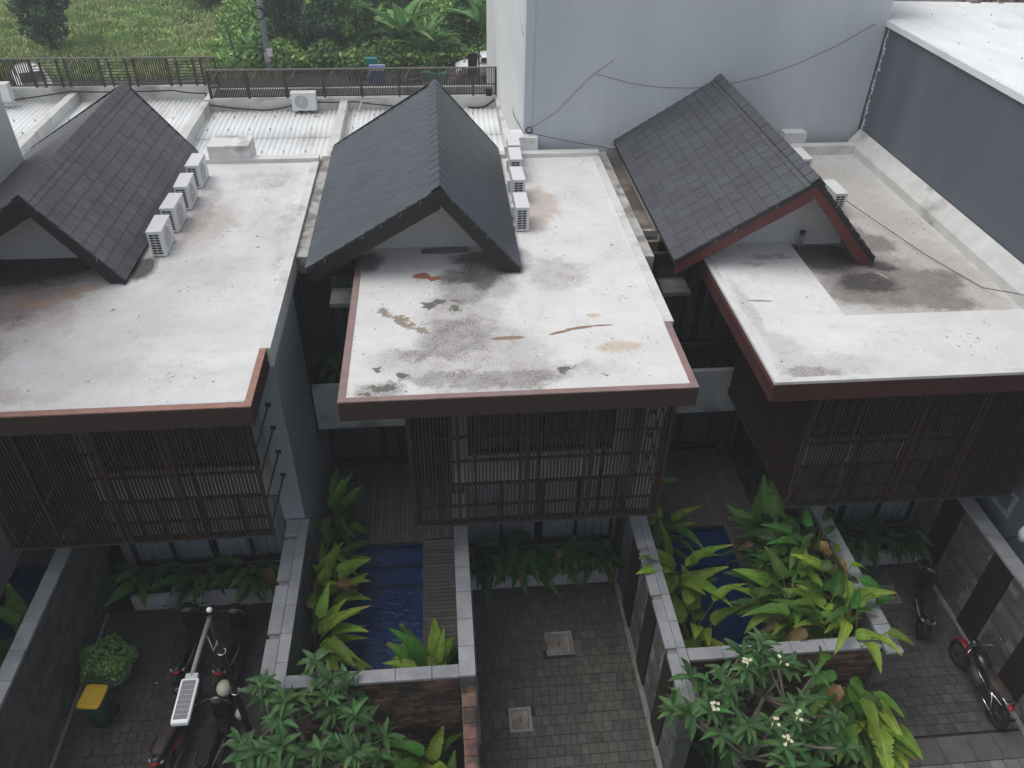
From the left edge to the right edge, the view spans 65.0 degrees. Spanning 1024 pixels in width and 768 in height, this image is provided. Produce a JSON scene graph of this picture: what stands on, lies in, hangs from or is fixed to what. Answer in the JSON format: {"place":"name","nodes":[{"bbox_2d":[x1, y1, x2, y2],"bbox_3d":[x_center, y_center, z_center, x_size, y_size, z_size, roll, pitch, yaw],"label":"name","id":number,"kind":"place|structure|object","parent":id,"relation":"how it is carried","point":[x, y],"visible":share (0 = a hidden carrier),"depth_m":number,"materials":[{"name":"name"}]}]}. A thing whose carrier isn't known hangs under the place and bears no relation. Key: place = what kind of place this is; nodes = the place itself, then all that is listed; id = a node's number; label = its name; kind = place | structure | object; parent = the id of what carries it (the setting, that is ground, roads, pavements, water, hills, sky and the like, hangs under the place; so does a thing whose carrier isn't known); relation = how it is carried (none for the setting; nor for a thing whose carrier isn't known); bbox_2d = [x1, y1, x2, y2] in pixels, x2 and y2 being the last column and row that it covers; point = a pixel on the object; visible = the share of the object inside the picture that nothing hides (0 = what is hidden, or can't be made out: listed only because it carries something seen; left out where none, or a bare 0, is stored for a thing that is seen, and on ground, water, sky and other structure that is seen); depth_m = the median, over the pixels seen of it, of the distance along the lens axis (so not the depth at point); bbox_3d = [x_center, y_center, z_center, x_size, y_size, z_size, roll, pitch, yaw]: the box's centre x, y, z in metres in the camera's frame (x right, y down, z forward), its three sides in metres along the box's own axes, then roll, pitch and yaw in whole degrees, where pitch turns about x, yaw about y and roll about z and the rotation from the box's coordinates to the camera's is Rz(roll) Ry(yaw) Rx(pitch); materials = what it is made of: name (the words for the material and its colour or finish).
{"place":"outdoors","nodes":[
{"label":"outdoors","id":0,"kind":"place"},
{"bbox_2d":[0,583,27,666],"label":"broadleaf plant","id":1,"kind":"object","parent":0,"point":[13,611],"visible":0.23,"depth_m":15.15,"materials":[{"name":"green plant"}]},
{"bbox_2d":[54,602,272,767],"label":"driveway paving","id":2,"kind":"structure","parent":0,"point":[126,738],"depth_m":15.69,"materials":[{"name":"stone"}]},
{"bbox_2d":[76,681,119,727],"bbox_3d":[-7.712,6.035,15.033,0.432,0.879,0.557,2,38,1],"label":"wheelie bin","id":3,"kind":"object","parent":2,"relation":"on","point":[95,706],"visible":1,"depth_m":14.84,"materials":[{"name":"green plastic"}]},
{"bbox_2d":[79,633,138,688],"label":"potted bush","id":4,"kind":"object","parent":2,"relation":"on","point":[112,664],"visible":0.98,"depth_m":15.50,"materials":[{"name":"green plant"}]},
{"bbox_2d":[148,680,201,767],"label":"scooter","id":5,"kind":"object","parent":2,"relation":"on","point":[166,740],"visible":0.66,"depth_m":14.33,"materials":[{"name":"black plastic"}]},
{"bbox_2d":[162,601,206,684],"bbox_3d":[-6.487,5.064,16.041,0.870,1.225,1.920,-3,38,-6],"label":"scooter","id":6,"kind":"object","parent":2,"relation":"on","point":[187,642],"visible":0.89,"depth_m":15.92,"materials":[{"name":"black plastic"}]},
{"bbox_2d":[170,607,254,738],"bbox_3d":[-4.661,5.653,12.986,0.265,4.069,1.944,-2,38,-4],"label":"solar street lamp","id":7,"kind":"object","parent":2,"relation":"on","point":[185,701],"visible":0.98,"depth_m":11.89,"materials":[{"name":"silver metal"}]},
{"bbox_2d":[192,691,234,767],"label":"scooter","id":8,"kind":"object","parent":2,"relation":"on","point":[214,737],"visible":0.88,"depth_m":14.41,"materials":[{"name":"black plastic"}]},
{"bbox_2d":[209,603,252,686],"bbox_3d":[-5.598,5.088,16.031,0.870,1.225,1.920,0,38,-1],"label":"scooter","id":9,"kind":"object","parent":2,"relation":"on","point":[232,639],"visible":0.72,"depth_m":15.98,"materials":[{"name":"black plastic"}]},
{"bbox_2d":[0,0,480,80],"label":"ground","id":10,"kind":"structure","parent":0,"point":[259,67],"depth_m":50.25,"materials":[{"name":"green plant"}]},
{"bbox_2d":[4,0,70,49],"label":"tree","id":11,"kind":"object","parent":10,"relation":"on","point":[45,18],"visible":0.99,"depth_m":48.33,"materials":[{"name":"green plant"}]},
{"bbox_2d":[254,0,303,45],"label":"tree","id":12,"kind":"object","parent":10,"relation":"on","point":[283,8],"visible":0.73,"depth_m":47.39,"materials":[{"name":"green plant"}]},
{"bbox_2d":[295,0,346,52],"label":"tree","id":13,"kind":"object","parent":10,"relation":"on","point":[321,18],"visible":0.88,"depth_m":46.67,"materials":[{"name":"green plant"}]},
{"bbox_2d":[206,0,486,71],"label":"undergrowth","id":14,"kind":"object","parent":10,"relation":"on","point":[235,15],"visible":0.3,"depth_m":47.81,"materials":[{"name":"green plant"}]},
{"bbox_2d":[333,0,380,51],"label":"tree","id":15,"kind":"object","parent":10,"relation":"on","point":[349,30],"visible":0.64,"depth_m":47.34,"materials":[{"name":"green plant"}]},
{"bbox_2d":[250,24,482,73],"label":"shrub row","id":16,"kind":"object","parent":10,"relation":"on","point":[329,47],"visible":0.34,"depth_m":47.22,"materials":[{"name":"green plant"}]},
{"bbox_2d":[356,0,449,46],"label":"banana plant","id":17,"kind":"object","parent":10,"relation":"on","point":[401,18],"visible":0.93,"depth_m":46.94,"materials":[{"name":"green plant"}]},
{"bbox_2d":[386,6,468,60],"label":"banana plant","id":18,"kind":"object","parent":10,"relation":"on","point":[424,43],"visible":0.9,"depth_m":46.92,"materials":[{"name":"green plant"}]},
{"bbox_2d":[437,0,481,47],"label":"tree","id":19,"kind":"object","parent":10,"relation":"on","point":[452,19],"visible":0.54,"depth_m":48.71,"materials":[{"name":"green plant"}]},
{"bbox_2d":[857,1,1023,564],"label":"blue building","id":20,"kind":"structure","parent":10,"relation":"on","point":[943,113],"depth_m":17.86,"materials":[{"name":"grey paint"}]},
{"bbox_2d":[3,72,485,86],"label":"street","id":21,"kind":"structure","parent":0,"point":[250,79],"depth_m":45.90,"materials":[{"name":"grey asphalt"}]},
{"bbox_2d":[107,442,837,767],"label":"courtyard subsoil","id":22,"kind":"structure","parent":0,"point":[123,604],"depth_m":18.31,"materials":[{"name":"brown soil"}]},
{"bbox_2d":[0,560,50,667],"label":"swimming pool","id":23,"kind":"structure","parent":22,"relation":"on","point":[26,581],"depth_m":17.46,"materials":[{"name":"blue tile"}]},
{"bbox_2d":[0,96,52,620],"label":"tall building","id":24,"kind":"structure","parent":22,"relation":"on","point":[11,159],"depth_m":17.78,"materials":[{"name":"paint"}]},
{"bbox_2d":[0,513,117,767],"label":"stone wall","id":25,"kind":"structure","parent":22,"relation":"on","point":[57,633],"depth_m":14.78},
{"bbox_2d":[17,481,120,572],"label":"pool deck","id":26,"kind":"structure","parent":22,"relation":"on","point":[111,553],"depth_m":18.17,"materials":[{"name":"brown wood"}]},
{"bbox_2d":[0,81,335,571],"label":"town house","id":27,"kind":"structure","parent":22,"relation":"on","point":[164,406],"depth_m":15.01,"materials":[{"name":"paint"}]},
{"bbox_2d":[145,214,174,255],"bbox_3d":[-7.179,-3.021,16.409,0.350,0.572,0.776,-3,38,-5],"label":"ac unit","id":28,"kind":"object","parent":27,"relation":"on","point":[159,232],"visible":1,"depth_m":16.20,"materials":[{"name":"white metal"}]},
{"bbox_2d":[159,193,187,231],"bbox_3d":[-7.268,-3.673,17.254,0.350,0.572,0.776,-2,38,-4],"label":"ac unit","id":29,"kind":"object","parent":27,"relation":"on","point":[173,206],"visible":0.88,"depth_m":17.08,"materials":[{"name":"white metal"}]},
{"bbox_2d":[93,426,259,471],"bbox_3d":[-6.547,0.652,15.391,2.970,2.470,0.177,-2,38,-4],"label":"window","id":30,"kind":"structure","parent":27,"relation":"in","point":[243,428],"depth_m":15.91,"materials":[{"name":"black glass"}]},
{"bbox_2d":[113,495,286,566],"bbox_3d":[-6.548,3.111,17.287,3.360,2.020,0.177,-2,38,-4],"label":"ground window","id":31,"kind":"structure","parent":27,"relation":"in","point":[257,545],"depth_m":17.64,"materials":[{"name":"grey glass"}]},
{"bbox_2d":[130,562,279,610],"bbox_3d":[-6.469,4.394,17.605,3.320,0.420,0.820,-2,38,-4],"label":"planter","id":32,"kind":"object","parent":22,"relation":"on","point":[155,600],"visible":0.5,"depth_m":17.28,"materials":[{"name":"concrete"}]},
{"bbox_2d":[93,562,188,608],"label":"broadleaf plant","id":33,"kind":"object","parent":32,"relation":"in","point":[141,579],"visible":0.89,"depth_m":16.69,"materials":[{"name":"green plant"}]},
{"bbox_2d":[148,562,229,608],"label":"broadleaf plant","id":34,"kind":"object","parent":32,"relation":"in","point":[200,584],"visible":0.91,"depth_m":16.86,"materials":[{"name":"green plant"}]},
{"bbox_2d":[204,556,278,604],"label":"broadleaf plant","id":35,"kind":"object","parent":32,"relation":"in","point":[265,579],"visible":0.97,"depth_m":16.88,"materials":[{"name":"green plant"}]},
{"bbox_2d":[3,84,508,158],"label":"row building","id":36,"kind":"structure","parent":22,"relation":"on","point":[197,122],"depth_m":25.23,"materials":[{"name":"white paint"}]},
{"bbox_2d":[0,56,219,87],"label":"metal railing","id":37,"kind":"object","parent":36,"relation":"on","point":[68,77],"visible":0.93,"depth_m":25.70,"materials":[{"name":"black metal"}]},
{"bbox_2d":[204,66,496,98],"bbox_3d":[-4.980,-9.460,25.353,9.070,0.900,0.321,-2,38,-4],"label":"metal railing","id":38,"kind":"object","parent":36,"relation":"on","point":[248,86],"visible":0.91,"depth_m":25.38,"materials":[{"name":"black metal"}]},
{"bbox_2d":[256,519,317,758],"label":"stone wall","id":39,"kind":"structure","parent":22,"relation":"on","point":[290,633],"depth_m":14.98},
{"bbox_2d":[308,543,344,672],"bbox_3d":[-3.821,5.173,16.575,0.470,0.520,4.445,-2,38,-4],"label":"planting bed","id":40,"kind":"object","parent":22,"relation":"on","point":[330,599],"visible":0.07,"depth_m":16.31,"materials":[{"name":"soil"}]},
{"bbox_2d":[301,583,372,673],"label":"broadleaf plant","id":41,"kind":"object","parent":40,"relation":"on","point":[339,651],"visible":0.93,"depth_m":15.01,"materials":[{"name":"green plant"}]},
{"bbox_2d":[312,541,371,631],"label":"broadleaf plant","id":42,"kind":"object","parent":40,"relation":"on","point":[344,569],"visible":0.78,"depth_m":16.07,"materials":[{"name":"green plant"}]},
{"bbox_2d":[314,519,371,576],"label":"broadleaf plant","id":43,"kind":"object","parent":40,"relation":"on","point":[346,551],"visible":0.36,"depth_m":17.15,"materials":[{"name":"green plant"}]},
{"bbox_2d":[321,469,369,547],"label":"broadleaf plant","id":44,"kind":"object","parent":40,"relation":"on","point":[332,528],"visible":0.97,"depth_m":17.97,"materials":[{"name":"green plant"}]},
{"bbox_2d":[284,664,461,749],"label":"planter wall","id":45,"kind":"structure","parent":22,"relation":"on","point":[422,705],"depth_m":13.94,"materials":[{"name":"red stone"}]},
{"bbox_2d":[332,539,425,672],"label":"swimming pool","id":46,"kind":"structure","parent":22,"relation":"on","point":[394,589],"depth_m":17.54,"materials":[{"name":"blue liquid"}]},
{"bbox_2d":[328,463,461,724],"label":"pool deck","id":47,"kind":"structure","parent":22,"relation":"on","point":[384,512],"depth_m":18.75,"materials":[{"name":"wood"}]},
{"bbox_2d":[383,618,456,669],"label":"broadleaf plant","id":48,"kind":"object","parent":47,"relation":"on","point":[410,650],"visible":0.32,"depth_m":14.90,"materials":[{"name":"green plant"}]},
{"bbox_2d":[452,493,476,745],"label":"stone wall","id":49,"kind":"structure","parent":22,"relation":"on","point":[467,663],"depth_m":14.71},
{"bbox_2d":[462,686,479,767],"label":"wall","id":50,"kind":"structure","parent":22,"relation":"on","point":[471,733],"depth_m":13.19,"materials":[{"name":"stone"}]},
{"bbox_2d":[304,79,698,550],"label":"town house","id":51,"kind":"structure","parent":22,"relation":"on","point":[537,378],"depth_m":15.46,"materials":[{"name":"paint"}]},
{"bbox_2d":[326,271,354,355],"bbox_3d":[-2.820,-1.560,17.831,2.300,2.150,0.087,-2,38,-4],"label":"upper window","id":52,"kind":"structure","parent":51,"relation":"in","point":[347,277],"depth_m":17.70,"materials":[{"name":"black glass"}]},
{"bbox_2d":[330,426,407,463],"bbox_3d":[-3.204,1.115,19.782,2.477,1.980,0.177,-2,38,-4],"label":"terrace door","id":53,"kind":"structure","parent":51,"relation":"in","point":[364,441],"depth_m":20.10,"materials":[{"name":"grey glass"}]},
{"bbox_2d":[511,192,529,230],"bbox_3d":[0.179,-3.751,17.536,0.350,0.572,0.776,-2,38,-4],"label":"ac unit","id":54,"kind":"object","parent":51,"relation":"on","point":[520,206],"visible":1,"depth_m":17.30,"materials":[{"name":"white metal"}]},
{"bbox_2d":[462,478,617,547],"bbox_3d":[0.594,2.813,17.848,3.360,2.020,0.177,-2,38,-4],"label":"ground window","id":55,"kind":"structure","parent":51,"relation":"in","point":[581,527],"depth_m":18.15,"materials":[{"name":"grey glass"}]},
{"bbox_2d":[468,409,615,453],"bbox_3d":[0.595,0.354,15.951,2.970,2.470,0.177,-2,38,-4],"label":"window","id":56,"kind":"structure","parent":51,"relation":"in","point":[518,414],"depth_m":16.45,"materials":[{"name":"black glass"}]},
{"bbox_2d":[469,543,617,589],"bbox_3d":[0.673,4.096,18.166,3.320,0.420,0.820,-2,38,-4],"label":"planter","id":57,"kind":"object","parent":22,"relation":"on","point":[594,577],"visible":0.29,"depth_m":17.89,"materials":[{"name":"concrete"}]},
{"bbox_2d":[469,534,530,602],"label":"broadleaf plant","id":58,"kind":"object","parent":57,"relation":"in","point":[484,580],"visible":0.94,"depth_m":17.13,"materials":[{"name":"green plant"}]},
{"bbox_2d":[471,541,563,597],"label":"broadleaf plant","id":59,"kind":"object","parent":57,"relation":"in","point":[543,576],"visible":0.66,"depth_m":17.20,"materials":[{"name":"green plant"}]},
{"bbox_2d":[503,529,605,587],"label":"broadleaf plant","id":60,"kind":"object","parent":57,"relation":"in","point":[559,557],"visible":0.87,"depth_m":17.35,"materials":[{"name":"green plant"}]},
{"bbox_2d":[558,535,624,589],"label":"broadleaf plant","id":61,"kind":"object","parent":57,"relation":"in","point":[607,562],"visible":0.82,"depth_m":17.41,"materials":[{"name":"green plant"}]},
{"bbox_2d":[613,486,701,767],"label":"stone wall","id":62,"kind":"structure","parent":22,"relation":"on","point":[655,631],"depth_m":15.16,"materials":[{"name":"grey stone"}]},
{"bbox_2d":[678,623,686,638],"bbox_3d":[3.147,4.882,17.122,0.680,0.520,4.445,-2,38,-4],"label":"planting bed","id":63,"kind":"object","parent":22,"relation":"on","point":[681,628],"depth_m":16.50,"materials":[{"name":"soil"}]},
{"bbox_2d":[647,499,702,558],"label":"broadleaf plant","id":64,"kind":"object","parent":63,"relation":"on","point":[677,524],"visible":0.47,"depth_m":17.32,"materials":[{"name":"green plant"}]},
{"bbox_2d":[636,518,733,605],"bbox_3d":[3.500,3.978,16.309,1.900,2.314,1.927,11,39,13],"label":"broadleaf plant","id":65,"kind":"object","parent":63,"relation":"on","point":[698,580],"visible":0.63,"depth_m":16.08,"materials":[{"name":"green plant"}]},
{"bbox_2d":[670,564,744,647],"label":"broadleaf plant","id":66,"kind":"object","parent":63,"relation":"on","point":[701,636],"visible":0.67,"depth_m":15.89,"materials":[{"name":"green plant"}]},
{"bbox_2d":[486,0,893,150],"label":"tower building","id":67,"kind":"structure","parent":22,"relation":"on","point":[548,58],"depth_m":20.23,"materials":[{"name":"grey paint"}]},
{"bbox_2d":[655,447,769,619],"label":"pool deck","id":68,"kind":"structure","parent":22,"relation":"on","point":[711,485],"depth_m":19.77,"materials":[{"name":"wood"}]},
{"bbox_2d":[726,475,820,571],"bbox_3d":[5.451,3.091,17.277,1.654,2.268,2.902,-2,38,-4],"label":"broadleaf plant","id":69,"kind":"object","parent":68,"relation":"on","point":[767,504],"visible":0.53,"depth_m":17.27,"materials":[{"name":"green plant"}]},
{"bbox_2d":[729,540,839,637],"bbox_3d":[5.375,4.417,16.038,1.971,1.685,2.805,-2,38,-4],"label":"broadleaf plant","id":70,"kind":"object","parent":68,"relation":"on","point":[754,575],"visible":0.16,"depth_m":16.05,"materials":[{"name":"green plant"}]},
{"bbox_2d":[758,510,828,602],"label":"broadleaf plant","id":71,"kind":"object","parent":68,"relation":"on","point":[792,523],"visible":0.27,"depth_m":15.93,"materials":[{"name":"green plant"}]},
{"bbox_2d":[741,565,887,664],"bbox_3d":[5.467,4.793,15.172,2.288,2.140,2.063,-15,40,-20],"label":"broadleaf plant","id":72,"kind":"object","parent":68,"relation":"on","point":[800,633],"visible":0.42,"depth_m":14.65,"materials":[{"name":"green plant"}]},
{"bbox_2d":[784,570,895,637],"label":"broadleaf plant","id":73,"kind":"object","parent":68,"relation":"on","point":[819,589],"visible":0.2,"depth_m":14.91,"materials":[{"name":"green plant"}]},
{"bbox_2d":[662,522,765,645],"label":"swimming pool","id":74,"kind":"structure","parent":22,"relation":"on","point":[732,627],"depth_m":18.14,"materials":[{"name":"blue liquid"}]},
{"bbox_2d":[686,637,881,724],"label":"planter wall","id":75,"kind":"structure","parent":22,"relation":"on","point":[849,659],"depth_m":14.28,"materials":[{"name":"brown brick"}]},
{"bbox_2d":[764,562,914,672],"bbox_3d":[6.055,4.460,14.823,2.364,1.519,1.930,31,47,33],"label":"broadleaf plant","id":76,"kind":"object","parent":75,"relation":"in","point":[858,602],"visible":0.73,"depth_m":14.52,"materials":[{"name":"green plant"}]},
{"bbox_2d":[614,73,1023,528],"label":"town house","id":77,"kind":"structure","parent":22,"relation":"on","point":[834,367],"depth_m":16.00,"materials":[{"name":"paint"}]},
{"bbox_2d":[659,411,715,447],"bbox_3d":[3.898,0.819,20.339,2.477,1.980,0.177,-2,38,-4],"label":"terrace door","id":78,"kind":"structure","parent":77,"relation":"in","point":[694,426],"depth_m":20.74,"materials":[{"name":"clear glass"}]},
{"bbox_2d":[653,261,735,341],"bbox_3d":[4.282,-1.856,18.389,2.300,2.150,0.087,-2,38,-4],"label":"upper window","id":79,"kind":"structure","parent":77,"relation":"in","point":[721,329],"depth_m":18.53,"materials":[{"name":"black glass"}]},
{"bbox_2d":[788,462,932,526],"bbox_3d":[7.696,2.516,18.405,3.360,2.020,0.177,-2,38,-4],"label":"ground window","id":80,"kind":"structure","parent":77,"relation":"in","point":[889,509],"depth_m":18.86,"materials":[{"name":"grey glass"}]},
{"bbox_2d":[811,394,953,437],"bbox_3d":[7.697,0.057,16.509,2.970,2.470,0.177,-2,38,-4],"label":"window","id":81,"kind":"structure","parent":77,"relation":"in","point":[946,394],"depth_m":17.00,"materials":[{"name":"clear glass"}]},
{"bbox_2d":[781,475,903,698],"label":"stone wall","id":82,"kind":"structure","parent":22,"relation":"on","point":[876,679],"depth_m":14.91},
{"bbox_2d":[746,507,847,599],"bbox_3d":[5.682,3.376,16.149,1.818,1.695,2.137,8,38,9],"label":"broadleaf plant","id":83,"kind":"object","parent":82,"relation":"in","point":[784,527],"visible":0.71,"depth_m":15.78,"materials":[{"name":"green plant"}]},
{"bbox_2d":[787,539,881,627],"bbox_3d":[5.942,3.865,15.402,1.590,1.548,1.794,-17,41,-22],"label":"broadleaf plant","id":84,"kind":"object","parent":82,"relation":"on","point":[817,564],"visible":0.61,"depth_m":15.04,"materials":[{"name":"green plant"}]},
{"bbox_2d":[845,526,920,565],"bbox_3d":[7.775,3.800,18.723,3.320,0.420,0.820,-2,38,-4],"label":"planter","id":85,"kind":"object","parent":22,"relation":"on","point":[884,558],"visible":0.07,"depth_m":18.52,"materials":[{"name":"concrete"}]},
{"bbox_2d":[838,522,909,570],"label":"broadleaf plant","id":86,"kind":"object","parent":85,"relation":"in","point":[863,543],"visible":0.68,"depth_m":17.90,"materials":[{"name":"green plant"}]},
{"bbox_2d":[854,516,933,565],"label":"broadleaf plant","id":87,"kind":"object","parent":85,"relation":"in","point":[913,546],"visible":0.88,"depth_m":18.00,"materials":[{"name":"green plant"}]},
{"bbox_2d":[910,468,1023,724],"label":"stone wall","id":88,"kind":"structure","parent":22,"relation":"on","point":[981,590],"depth_m":16.53,"materials":[{"name":"grey stone"}]},
{"bbox_2d":[472,581,656,767],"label":"driveway paving","id":89,"kind":"structure","parent":0,"point":[584,702],"depth_m":16.05,"materials":[{"name":"stone"}]},
{"bbox_2d":[49,564,1023,767],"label":"wall kerb","id":90,"kind":"structure","parent":89,"relation":"on","point":[1014,715],"depth_m":15.89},
{"bbox_2d":[544,631,574,655],"bbox_3d":[0.988,5.415,16.771,0.580,0.040,0.560,-2,38,-4],"label":"manhole cover","id":91,"kind":"object","parent":89,"relation":"on","point":[560,643],"visible":1,"depth_m":16.76,"materials":[{"name":"concrete"}]},
{"bbox_2d":[293,717,859,767],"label":"garden soil","id":92,"kind":"structure","parent":0,"point":[695,759],"depth_m":14.79,"materials":[{"name":"brown soil"}]},
{"bbox_2d":[221,645,405,767],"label":"frangipani tree","id":93,"kind":"object","parent":92,"relation":"on","point":[279,748],"visible":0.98,"depth_m":12.68,"materials":[{"name":"green plant"}]},
{"bbox_2d":[368,725,462,767],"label":"broadleaf plant","id":94,"kind":"object","parent":92,"relation":"on","point":[413,750],"visible":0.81,"depth_m":13.90,"materials":[{"name":"green plant"}]},
{"bbox_2d":[657,626,864,767],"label":"frangipani tree","id":95,"kind":"object","parent":92,"relation":"on","point":[795,712],"visible":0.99,"depth_m":12.96,"materials":[{"name":"green plant"}]},
{"bbox_2d":[777,669,904,767],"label":"broadleaf plant","id":96,"kind":"object","parent":92,"relation":"on","point":[836,695],"visible":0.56,"depth_m":13.84,"materials":[{"name":"green plant"}]},
{"bbox_2d":[825,687,922,767],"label":"broadleaf plant","id":97,"kind":"object","parent":92,"relation":"on","point":[898,740],"visible":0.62,"depth_m":13.47,"materials":[{"name":"green plant"}]},
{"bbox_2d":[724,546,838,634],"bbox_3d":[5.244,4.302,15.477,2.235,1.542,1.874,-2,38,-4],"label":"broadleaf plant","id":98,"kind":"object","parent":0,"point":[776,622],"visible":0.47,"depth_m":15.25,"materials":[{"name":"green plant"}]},
{"bbox_2d":[858,562,1018,736],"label":"driveway paving","id":99,"kind":"structure","parent":0,"point":[929,689],"depth_m":16.24,"materials":[{"name":"stone"}]},
{"bbox_2d":[913,558,956,638],"bbox_3d":[8.826,4.513,17.129,0.870,1.225,1.920,14,39,16],"label":"scooter","id":100,"kind":"object","parent":99,"relation":"on","point":[925,602],"visible":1,"depth_m":16.96,"materials":[{"name":"black plastic"}]},
{"bbox_2d":[949,636,1019,729],"bbox_3d":[9.195,5.634,15.668,0.767,1.240,1.900,-3,38,-6],"label":"motorcycle","id":101,"kind":"object","parent":99,"relation":"on","point":[982,673],"visible":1,"depth_m":15.57,"materials":[{"name":"black metal"}]},
{"bbox_2d":[903,729,1023,767],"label":"street paving","id":102,"kind":"structure","parent":0,"point":[998,749],"depth_m":15.05,"materials":[{"name":"stone"}]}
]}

